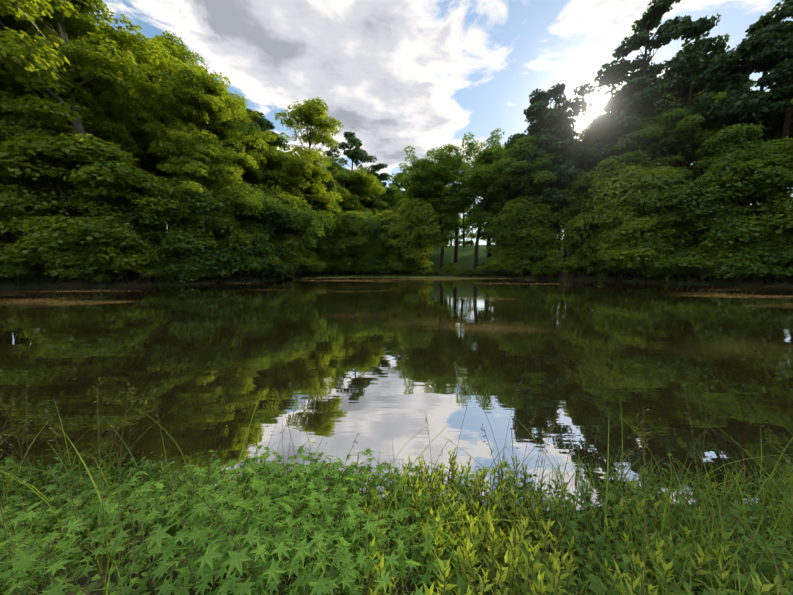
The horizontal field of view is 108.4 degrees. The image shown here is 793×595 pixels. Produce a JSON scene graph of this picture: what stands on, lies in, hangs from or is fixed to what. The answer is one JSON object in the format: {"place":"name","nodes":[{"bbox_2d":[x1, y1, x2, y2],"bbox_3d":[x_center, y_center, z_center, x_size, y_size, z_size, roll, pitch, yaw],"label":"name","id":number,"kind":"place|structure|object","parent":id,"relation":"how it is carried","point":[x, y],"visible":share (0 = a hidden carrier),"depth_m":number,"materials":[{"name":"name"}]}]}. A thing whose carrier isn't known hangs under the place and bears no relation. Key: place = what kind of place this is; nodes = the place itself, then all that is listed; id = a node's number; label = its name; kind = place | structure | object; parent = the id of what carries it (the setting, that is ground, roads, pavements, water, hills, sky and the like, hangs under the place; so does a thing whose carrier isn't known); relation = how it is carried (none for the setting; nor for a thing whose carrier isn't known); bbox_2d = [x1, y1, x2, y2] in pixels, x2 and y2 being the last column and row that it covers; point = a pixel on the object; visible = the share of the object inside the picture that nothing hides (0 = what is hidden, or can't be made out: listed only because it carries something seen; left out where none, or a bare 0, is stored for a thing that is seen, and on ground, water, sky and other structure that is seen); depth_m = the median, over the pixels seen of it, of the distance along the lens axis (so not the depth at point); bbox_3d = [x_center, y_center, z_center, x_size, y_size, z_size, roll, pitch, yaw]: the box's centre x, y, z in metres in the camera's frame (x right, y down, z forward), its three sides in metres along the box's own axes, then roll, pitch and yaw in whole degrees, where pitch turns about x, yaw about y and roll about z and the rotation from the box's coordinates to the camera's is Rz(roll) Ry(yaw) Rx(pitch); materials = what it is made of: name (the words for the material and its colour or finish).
{"place":"outdoors","nodes":[
{"label":"outdoors","id":0,"kind":"place"},
{"bbox_2d":[0,275,792,510],"bbox_3d":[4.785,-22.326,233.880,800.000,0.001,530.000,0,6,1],"label":"pond water","id":1,"kind":"structure","parent":0,"point":[396,360],"depth_m":4.67,"materials":[{"name":"green liquid"}]},
{"bbox_2d":[0,228,792,594],"bbox_3d":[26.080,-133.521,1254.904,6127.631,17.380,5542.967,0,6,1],"label":"terrain","id":2,"kind":"structure","parent":0,"point":[466,258],"depth_m":2.05,"materials":[{"name":"green plant"}]},
{"bbox_2d":[0,18,30,195],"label":"tree","id":3,"kind":"object","parent":2,"relation":"on","point":[3,73],"visible":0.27,"depth_m":22.79,"materials":[{"name":"green plant"}]},
{"bbox_2d":[0,260,49,286],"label":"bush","id":4,"kind":"object","parent":2,"relation":"on","point":[14,270],"visible":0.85,"depth_m":24.35,"materials":[{"name":"green plant"}]},
{"bbox_2d":[0,170,49,268],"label":"small tree","id":5,"kind":"object","parent":2,"relation":"on","point":[7,237],"visible":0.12,"depth_m":24.83,"materials":[{"name":"green plant"}]},
{"bbox_2d":[0,227,83,285],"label":"bush","id":6,"kind":"object","parent":2,"relation":"on","point":[7,256],"visible":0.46,"depth_m":24.44,"materials":[{"name":"green plant"}]},
{"bbox_2d":[0,18,106,203],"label":"tree","id":7,"kind":"object","parent":2,"relation":"on","point":[59,68],"visible":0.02,"depth_m":28.68,"materials":[{"name":"green plant"}]},
{"bbox_2d":[0,166,132,262],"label":"small tree","id":8,"kind":"object","parent":2,"relation":"on","point":[28,190],"visible":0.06,"depth_m":24.38,"materials":[{"name":"green plant"}]},
{"bbox_2d":[0,127,151,280],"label":"small tree","id":9,"kind":"object","parent":2,"relation":"on","point":[34,155],"visible":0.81,"depth_m":22.69,"materials":[{"name":"green plant"}]},
{"bbox_2d":[0,0,154,205],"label":"tree","id":10,"kind":"object","parent":2,"relation":"on","point":[79,21],"visible":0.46,"depth_m":24.12,"materials":[{"name":"green plant"}]},
{"bbox_2d":[0,0,168,275],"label":"tree","id":11,"kind":"object","parent":2,"relation":"on","point":[43,45],"visible":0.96,"depth_m":22.76,"materials":[{"name":"green plant"}]},
{"bbox_2d":[64,266,125,285],"bbox_3d":[-27.650,-1.975,26.054,4.339,2.689,3.118,-4,7,-31],"label":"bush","id":12,"kind":"object","parent":2,"relation":"on","point":[99,276],"visible":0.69,"depth_m":25.60,"materials":[{"name":"green plant"}]},
{"bbox_2d":[34,162,157,250],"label":"small tree","id":13,"kind":"object","parent":2,"relation":"on","point":[127,220],"visible":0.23,"depth_m":25.49,"materials":[{"name":"green plant"}]},
{"bbox_2d":[44,229,160,286],"bbox_3d":[-25.904,-3.386,25.619,7.021,5.630,4.391,-2,6,-15],"label":"bush","id":14,"kind":"object","parent":2,"relation":"on","point":[71,258],"visible":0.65,"depth_m":24.93,"materials":[{"name":"green plant"}]},
{"bbox_2d":[47,90,165,196],"bbox_3d":[-33.351,-13.727,33.312,10.056,18.270,12.621,0,6,-4],"label":"tree","id":15,"kind":"object","parent":2,"relation":"on","point":[110,108],"visible":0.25,"depth_m":32.10,"materials":[{"name":"green plant"}]},
{"bbox_2d":[57,165,191,279],"bbox_3d":[-25.423,-6.787,27.501,10.093,11.341,9.888,14,7,-1],"label":"small tree","id":16,"kind":"object","parent":2,"relation":"on","point":[147,183],"visible":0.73,"depth_m":26.13,"materials":[{"name":"green plant"}]},
{"bbox_2d":[71,32,178,195],"bbox_3d":[-36.378,-19.919,38.687,13.528,27.226,16.976,-3,7,-26],"label":"tree","id":17,"kind":"object","parent":2,"relation":"on","point":[154,114],"visible":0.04,"depth_m":37.10,"materials":[{"name":"green plant"}]},
{"bbox_2d":[82,245,182,283],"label":"tree","id":18,"kind":"object","parent":2,"relation":"on","point":[159,263],"visible":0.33,"depth_m":27.48,"materials":[{"name":"green plant"}]},
{"bbox_2d":[101,116,181,235],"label":"tree","id":19,"kind":"object","parent":2,"relation":"on","point":[135,130],"visible":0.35,"depth_m":32.58,"materials":[{"name":"green plant"}]},
{"bbox_2d":[133,265,172,284],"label":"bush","id":20,"kind":"object","parent":2,"relation":"on","point":[153,272],"visible":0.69,"depth_m":27.83,"materials":[{"name":"green plant"}]},
{"bbox_2d":[102,31,209,225],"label":"tree","id":21,"kind":"object","parent":2,"relation":"on","point":[181,52],"visible":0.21,"depth_m":40.53,"materials":[{"name":"green plant"}]},
{"bbox_2d":[106,43,232,255],"bbox_3d":[-29.738,-18.063,38.815,16.713,25.908,13.318,5,7,38],"label":"tree","id":22,"kind":"object","parent":2,"relation":"on","point":[168,67],"visible":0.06,"depth_m":34.60,"materials":[{"name":"green plant"}]},
{"bbox_2d":[127,185,228,283],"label":"small tree","id":23,"kind":"object","parent":2,"relation":"on","point":[175,246],"visible":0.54,"depth_m":28.39,"materials":[{"name":"green plant"}]},
{"bbox_2d":[158,257,213,282],"bbox_3d":[-21.738,-2.793,30.073,3.676,3.359,5.115,0,6,3],"label":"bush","id":24,"kind":"object","parent":2,"relation":"on","point":[193,268],"visible":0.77,"depth_m":29.32,"materials":[{"name":"green plant"}]},
{"bbox_2d":[132,63,276,235],"bbox_3d":[-21.894,-13.232,33.110,13.676,21.714,10.897,7,8,-15],"label":"tree","id":25,"kind":"object","parent":2,"relation":"on","point":[202,95],"visible":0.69,"depth_m":30.05,"materials":[{"name":"green plant"}]},
{"bbox_2d":[146,129,262,278],"bbox_3d":[-21.069,-9.495,30.819,10.424,15.896,8.693,3,6,23],"label":"tree","id":26,"kind":"object","parent":2,"relation":"on","point":[195,146],"visible":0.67,"depth_m":29.20,"materials":[{"name":"green plant"}]},
{"bbox_2d":[148,82,262,230],"bbox_3d":[-25.546,-16.294,39.402,13.425,24.029,12.002,2,6,18],"label":"tree","id":27,"kind":"object","parent":2,"relation":"on","point":[247,132],"visible":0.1,"depth_m":38.38,"materials":[{"name":"green plant"}]},
{"bbox_2d":[174,203,241,278],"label":"small tree","id":28,"kind":"object","parent":2,"relation":"on","point":[222,252],"visible":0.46,"depth_m":31.06,"materials":[{"name":"green plant"}]},
{"bbox_2d":[172,188,253,273],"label":"small tree","id":29,"kind":"object","parent":2,"relation":"on","point":[237,235],"visible":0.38,"depth_m":31.56,"materials":[{"name":"green plant"}]},
{"bbox_2d":[204,118,263,188],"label":"tree","id":30,"kind":"object","parent":2,"relation":"on","point":[245,177],"visible":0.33,"depth_m":41.65,"materials":[{"name":"green plant"}]},
{"bbox_2d":[213,183,269,275],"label":"small tree","id":31,"kind":"object","parent":2,"relation":"on","point":[252,232],"visible":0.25,"depth_m":34.93,"materials":[{"name":"green plant"}]},
{"bbox_2d":[218,244,268,280],"bbox_3d":[-20.002,-4.101,35.100,7.530,5.045,5.412,2,6,17],"label":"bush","id":32,"kind":"object","parent":2,"relation":"on","point":[237,259],"visible":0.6,"depth_m":33.89,"materials":[{"name":"green plant"}]},
{"bbox_2d":[216,187,288,275],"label":"small tree","id":33,"kind":"object","parent":2,"relation":"on","point":[256,246],"visible":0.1,"depth_m":36.53,"materials":[{"name":"green plant"}]},
{"bbox_2d":[222,91,289,185],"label":"tree","id":34,"kind":"object","parent":2,"relation":"on","point":[243,116],"visible":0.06,"depth_m":49.04,"materials":[{"name":"green plant"}]},
{"bbox_2d":[230,195,286,276],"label":"small tree","id":35,"kind":"object","parent":2,"relation":"on","point":[262,221],"visible":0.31,"depth_m":36.80,"materials":[{"name":"green plant"}]},
{"bbox_2d":[239,110,287,184],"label":"tree","id":36,"kind":"object","parent":2,"relation":"on","point":[262,122],"visible":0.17,"depth_m":52.51,"materials":[{"name":"green plant"}]},
{"bbox_2d":[240,143,312,228],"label":"tree","id":37,"kind":"object","parent":2,"relation":"on","point":[278,164],"visible":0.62,"depth_m":45.21,"materials":[{"name":"green plant"}]},
{"bbox_2d":[260,202,306,277],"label":"small tree","id":38,"kind":"object","parent":2,"relation":"on","point":[291,218],"visible":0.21,"depth_m":40.78,"materials":[{"name":"green plant"}]},
{"bbox_2d":[262,188,316,257],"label":"small tree","id":39,"kind":"object","parent":2,"relation":"on","point":[289,200],"visible":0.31,"depth_m":42.72,"materials":[{"name":"green plant"}]},
{"bbox_2d":[261,193,320,278],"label":"small tree","id":40,"kind":"object","parent":2,"relation":"on","point":[286,251],"visible":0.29,"depth_m":42.61,"materials":[{"name":"green plant"}]},
{"bbox_2d":[273,97,343,211],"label":"tree","id":41,"kind":"object","parent":2,"relation":"on","point":[312,113],"visible":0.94,"depth_m":47.65,"materials":[{"name":"green plant"}]},
{"bbox_2d":[303,207,335,274],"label":"small tree","id":42,"kind":"object","parent":2,"relation":"on","point":[322,243],"visible":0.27,"depth_m":55.41,"materials":[{"name":"green plant"}]},
{"bbox_2d":[307,175,347,257],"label":"tree","id":43,"kind":"object","parent":2,"relation":"on","point":[330,184],"visible":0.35,"depth_m":58.73,"materials":[{"name":"green plant"}]},
{"bbox_2d":[319,155,360,209],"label":"tree","id":44,"kind":"object","parent":2,"relation":"on","point":[336,168],"visible":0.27,"depth_m":76.47,"materials":[{"name":"green plant"}]},
{"bbox_2d":[0,442,700,594],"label":"leafy plants","id":45,"kind":"object","parent":2,"relation":"on","point":[264,526],"visible":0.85,"depth_m":1.33,"materials":[{"name":"green plant"}]},
{"bbox_2d":[325,131,376,209],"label":"tree","id":46,"kind":"object","parent":2,"relation":"on","point":[355,155],"visible":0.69,"depth_m":79.74,"materials":[{"name":"green plant"}]},
{"bbox_2d":[328,210,377,272],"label":"small tree","id":47,"kind":"object","parent":2,"relation":"on","point":[351,218],"visible":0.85,"depth_m":60.39,"materials":[{"name":"green plant"}]},
{"bbox_2d":[339,169,385,216],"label":"tree","id":48,"kind":"object","parent":2,"relation":"on","point":[363,179],"visible":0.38,"depth_m":79.49,"materials":[{"name":"green plant"}]},
{"bbox_2d":[359,211,391,256],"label":"small tree","id":49,"kind":"object","parent":2,"relation":"on","point":[378,225],"visible":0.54,"depth_m":61.09,"materials":[{"name":"green plant"}]},
{"bbox_2d":[368,231,399,274],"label":"small tree","id":50,"kind":"object","parent":2,"relation":"on","point":[381,239],"visible":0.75,"depth_m":60.66,"materials":[{"name":"green plant"}]},
{"bbox_2d":[0,449,792,594],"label":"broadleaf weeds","id":51,"kind":"object","parent":2,"relation":"on","point":[597,587],"visible":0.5,"depth_m":1.52,"materials":[{"name":"green plant"}]},
{"bbox_2d":[0,390,792,594],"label":"grass","id":52,"kind":"structure","parent":2,"relation":"on","point":[786,520],"depth_m":1.73,"materials":[{"name":"plant"}]},
{"bbox_2d":[0,366,792,594],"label":"tall grass stems","id":53,"kind":"object","parent":2,"relation":"on","point":[282,437],"visible":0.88,"depth_m":1.51,"materials":[{"name":"green plant"}]},
{"bbox_2d":[1,447,792,594],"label":"plants","id":54,"kind":"object","parent":2,"relation":"on","point":[512,560],"visible":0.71,"depth_m":1.39,"materials":[{"name":"green plant"}]},
{"bbox_2d":[379,217,424,272],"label":"small tree","id":55,"kind":"object","parent":2,"relation":"on","point":[401,224],"visible":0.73,"depth_m":58.63,"materials":[{"name":"green plant"}]},
{"bbox_2d":[396,163,440,260],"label":"oak tree","id":56,"kind":"object","parent":2,"relation":"on","point":[405,169],"visible":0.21,"depth_m":62.96,"materials":[{"name":"green plant"}]},
{"bbox_2d":[391,198,449,269],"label":"small tree","id":57,"kind":"object","parent":2,"relation":"on","point":[416,209],"visible":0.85,"depth_m":58.52,"materials":[{"name":"green plant"}]},
{"bbox_2d":[386,144,455,268],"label":"oak tree","id":58,"kind":"object","parent":2,"relation":"on","point":[421,166],"visible":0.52,"depth_m":60.15,"materials":[{"name":"green plant"}]},
{"bbox_2d":[390,154,468,270],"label":"oak tree","id":59,"kind":"object","parent":2,"relation":"on","point":[441,180],"visible":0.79,"depth_m":59.96,"materials":[{"name":"green plant"}]},
{"bbox_2d":[402,132,484,262],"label":"oak tree","id":60,"kind":"object","parent":2,"relation":"on","point":[475,148],"visible":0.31,"depth_m":63.63,"materials":[{"name":"green plant"}]},
{"bbox_2d":[446,128,526,269],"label":"oak tree","id":61,"kind":"object","parent":2,"relation":"on","point":[484,157],"visible":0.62,"depth_m":55.91,"materials":[{"name":"green plant"}]},
{"bbox_2d":[467,134,538,230],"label":"oak tree","id":62,"kind":"object","parent":2,"relation":"on","point":[495,168],"visible":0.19,"depth_m":48.44,"materials":[{"name":"green plant"}]},
{"bbox_2d":[485,213,530,261],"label":"small tree","id":63,"kind":"object","parent":2,"relation":"on","point":[492,249],"visible":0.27,"depth_m":48.11,"materials":[{"name":"green plant"}]},
{"bbox_2d":[500,209,557,268],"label":"small tree","id":64,"kind":"object","parent":2,"relation":"on","point":[530,251],"visible":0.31,"depth_m":44.98,"materials":[{"name":"green plant"}]},
{"bbox_2d":[496,136,562,274],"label":"tree","id":65,"kind":"object","parent":2,"relation":"on","point":[527,146],"visible":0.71,"depth_m":44.03,"materials":[{"name":"green plant"}]},
{"bbox_2d":[496,195,568,269],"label":"small tree","id":66,"kind":"object","parent":2,"relation":"on","point":[539,206],"visible":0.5,"depth_m":43.68,"materials":[{"name":"green plant"}]},
{"bbox_2d":[496,195,571,264],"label":"small tree","id":67,"kind":"object","parent":2,"relation":"on","point":[548,235],"visible":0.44,"depth_m":44.78,"materials":[{"name":"green plant"}]},
{"bbox_2d":[513,101,562,193],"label":"tree","id":68,"kind":"object","parent":2,"relation":"on","point":[535,108],"visible":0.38,"depth_m":45.22,"materials":[{"name":"green plant"}]},
{"bbox_2d":[535,249,578,278],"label":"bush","id":69,"kind":"object","parent":2,"relation":"on","point":[558,264],"visible":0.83,"depth_m":41.54,"materials":[{"name":"green plant"}]},
{"bbox_2d":[522,110,593,276],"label":"tree","id":70,"kind":"object","parent":2,"relation":"on","point":[557,118],"visible":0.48,"depth_m":42.45,"materials":[{"name":"green plant"}]},
{"bbox_2d":[524,83,596,144],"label":"tree","id":71,"kind":"object","parent":2,"relation":"on","point":[555,93],"visible":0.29,"depth_m":48.27,"materials":[{"name":"green plant"}]},
{"bbox_2d":[535,140,588,276],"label":"tree","id":72,"kind":"object","parent":2,"relation":"on","point":[555,194],"visible":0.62,"depth_m":41.25,"materials":[{"name":"green plant"}]},
{"bbox_2d":[552,195,602,260],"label":"small tree","id":73,"kind":"object","parent":2,"relation":"on","point":[571,207],"visible":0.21,"depth_m":41.95,"materials":[{"name":"green plant"}]},
{"bbox_2d":[546,167,611,259],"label":"small tree","id":74,"kind":"object","parent":2,"relation":"on","point":[584,179],"visible":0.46,"depth_m":41.10,"materials":[{"name":"green plant"}]},
{"bbox_2d":[558,121,629,244],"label":"hardwood tree","id":75,"kind":"object","parent":2,"relation":"on","point":[586,160],"visible":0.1,"depth_m":42.87,"materials":[{"name":"green plant"}]},
{"bbox_2d":[560,160,667,264],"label":"small tree","id":76,"kind":"object","parent":2,"relation":"on","point":[623,175],"visible":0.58,"depth_m":35.92,"materials":[{"name":"green plant"}]},
{"bbox_2d":[586,226,657,281],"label":"tree","id":77,"kind":"object","parent":2,"relation":"on","point":[616,256],"visible":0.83,"depth_m":33.91,"materials":[{"name":"green plant"}]},
{"bbox_2d":[583,203,665,273],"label":"small tree","id":78,"kind":"object","parent":2,"relation":"on","point":[598,239],"visible":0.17,"depth_m":35.80,"materials":[{"name":"green plant"}]},
{"bbox_2d":[584,76,670,175],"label":"tree","id":79,"kind":"object","parent":2,"relation":"on","point":[624,117],"visible":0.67,"depth_m":37.69,"materials":[{"name":"green plant"}]},
{"bbox_2d":[573,0,705,143],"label":"tree","id":80,"kind":"object","parent":2,"relation":"on","point":[645,25],"visible":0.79,"depth_m":37.42,"materials":[{"name":"green plant"}]},
{"bbox_2d":[586,188,694,277],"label":"small tree","id":81,"kind":"object","parent":2,"relation":"on","point":[599,205],"visible":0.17,"depth_m":34.12,"materials":[{"name":"green plant"}]},
{"bbox_2d":[591,184,691,277],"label":"small tree","id":82,"kind":"object","parent":2,"relation":"on","point":[639,223],"visible":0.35,"depth_m":33.14,"materials":[{"name":"green plant"}]},
{"bbox_2d":[590,107,704,201],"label":"hardwood tree","id":83,"kind":"object","parent":2,"relation":"on","point":[644,129],"visible":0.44,"depth_m":36.06,"materials":[{"name":"green plant"}]},
{"bbox_2d":[626,241,676,281],"bbox_3d":[29.916,-4.033,33.498,4.023,5.333,6.433,-5,8,-40],"label":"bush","id":84,"kind":"object","parent":2,"relation":"on","point":[661,254],"visible":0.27,"depth_m":32.80,"materials":[{"name":"green plant"}]},
{"bbox_2d":[624,165,691,252],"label":"small tree","id":85,"kind":"object","parent":2,"relation":"on","point":[662,175],"visible":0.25,"depth_m":32.81,"materials":[{"name":"green plant"}]},
{"bbox_2d":[628,108,694,166],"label":"tree","id":86,"kind":"object","parent":2,"relation":"on","point":[675,145],"visible":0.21,"depth_m":37.11,"materials":[{"name":"green plant"}]},
{"bbox_2d":[609,174,724,280],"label":"small tree","id":87,"kind":"object","parent":2,"relation":"on","point":[667,203],"visible":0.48,"depth_m":32.13,"materials":[{"name":"green plant"}]},
{"bbox_2d":[648,247,707,282],"bbox_3d":[31.908,-3.367,31.357,7.416,4.596,5.330,-4,7,-31],"label":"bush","id":88,"kind":"object","parent":2,"relation":"on","point":[669,261],"visible":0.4,"depth_m":30.88,"materials":[{"name":"green plant"}]},
{"bbox_2d":[642,13,754,166],"bbox_3d":[37.725,-19.289,37.648,9.923,29.580,10.836,2,6,15],"label":"tree","id":89,"kind":"object","parent":2,"relation":"on","point":[693,30],"visible":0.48,"depth_m":35.27,"materials":[{"name":"green plant"}]},
{"bbox_2d":[663,204,750,275],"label":"small tree","id":90,"kind":"object","parent":2,"relation":"on","point":[696,222],"visible":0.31,"depth_m":31.04,"materials":[{"name":"green plant"}]},
{"bbox_2d":[670,237,757,283],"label":"tree","id":91,"kind":"object","parent":2,"relation":"on","point":[713,251],"visible":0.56,"depth_m":29.11,"materials":[{"name":"green plant"}]},
{"bbox_2d":[679,248,751,283],"bbox_3d":[33.440,-3.186,29.819,4.716,4.323,6.562,-1,6,-9],"label":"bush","id":92,"kind":"object","parent":2,"relation":"on","point":[725,264],"visible":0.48,"depth_m":27.88,"materials":[{"name":"green plant"}]},
{"bbox_2d":[661,117,771,185],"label":"tree","id":93,"kind":"object","parent":2,"relation":"on","point":[706,131],"visible":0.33,"depth_m":35.04,"materials":[{"name":"green plant"}]},
{"bbox_2d":[676,162,792,280],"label":"small tree","id":94,"kind":"object","parent":2,"relation":"on","point":[743,193],"visible":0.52,"depth_m":28.03,"materials":[{"name":"green plant"}]},
{"bbox_2d":[701,247,768,284],"bbox_3d":[34.412,-2.903,28.966,6.445,4.300,4.632,-3,7,-30],"label":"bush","id":95,"kind":"object","parent":2,"relation":"on","point":[752,268],"visible":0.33,"depth_m":27.39,"materials":[{"name":"green plant"}]},
{"bbox_2d":[678,123,792,250],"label":"tree","id":96,"kind":"object","parent":2,"relation":"on","point":[729,138],"visible":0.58,"depth_m":28.35,"materials":[{"name":"green plant"}]},
{"bbox_2d":[680,146,792,250],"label":"small tree","id":97,"kind":"object","parent":2,"relation":"on","point":[773,232],"visible":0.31,"depth_m":27.56,"materials":[{"name":"green plant"}]},
{"bbox_2d":[689,13,792,139],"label":"tree","id":98,"kind":"object","parent":2,"relation":"on","point":[781,50],"visible":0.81,"depth_m":30.92,"materials":[{"name":"green plant"}]},
{"bbox_2d":[708,247,785,284],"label":"tree","id":99,"kind":"object","parent":2,"relation":"on","point":[720,271],"visible":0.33,"depth_m":27.21,"materials":[{"name":"green plant"}]},
{"bbox_2d":[712,97,783,151],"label":"tree","id":100,"kind":"object","parent":2,"relation":"on","point":[773,132],"visible":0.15,"depth_m":34.87,"materials":[{"name":"green plant"}]},
{"bbox_2d":[709,0,792,246],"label":"tree","id":101,"kind":"object","parent":2,"relation":"on","point":[777,75],"visible":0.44,"depth_m":30.30,"materials":[{"name":"green plant"}]},
{"bbox_2d":[747,143,792,248],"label":"small tree","id":102,"kind":"object","parent":2,"relation":"on","point":[778,156],"visible":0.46,"depth_m":26.41,"materials":[{"name":"green plant"}]},
{"bbox_2d":[755,243,792,284],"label":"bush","id":103,"kind":"object","parent":2,"relation":"on","point":[786,256],"visible":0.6,"depth_m":26.25,"materials":[{"name":"green plant"}]},
{"bbox_2d":[86,0,792,245],"label":"sky","id":104,"kind":"structure","parent":0,"point":[423,75],"materials":[{"name":"white"}]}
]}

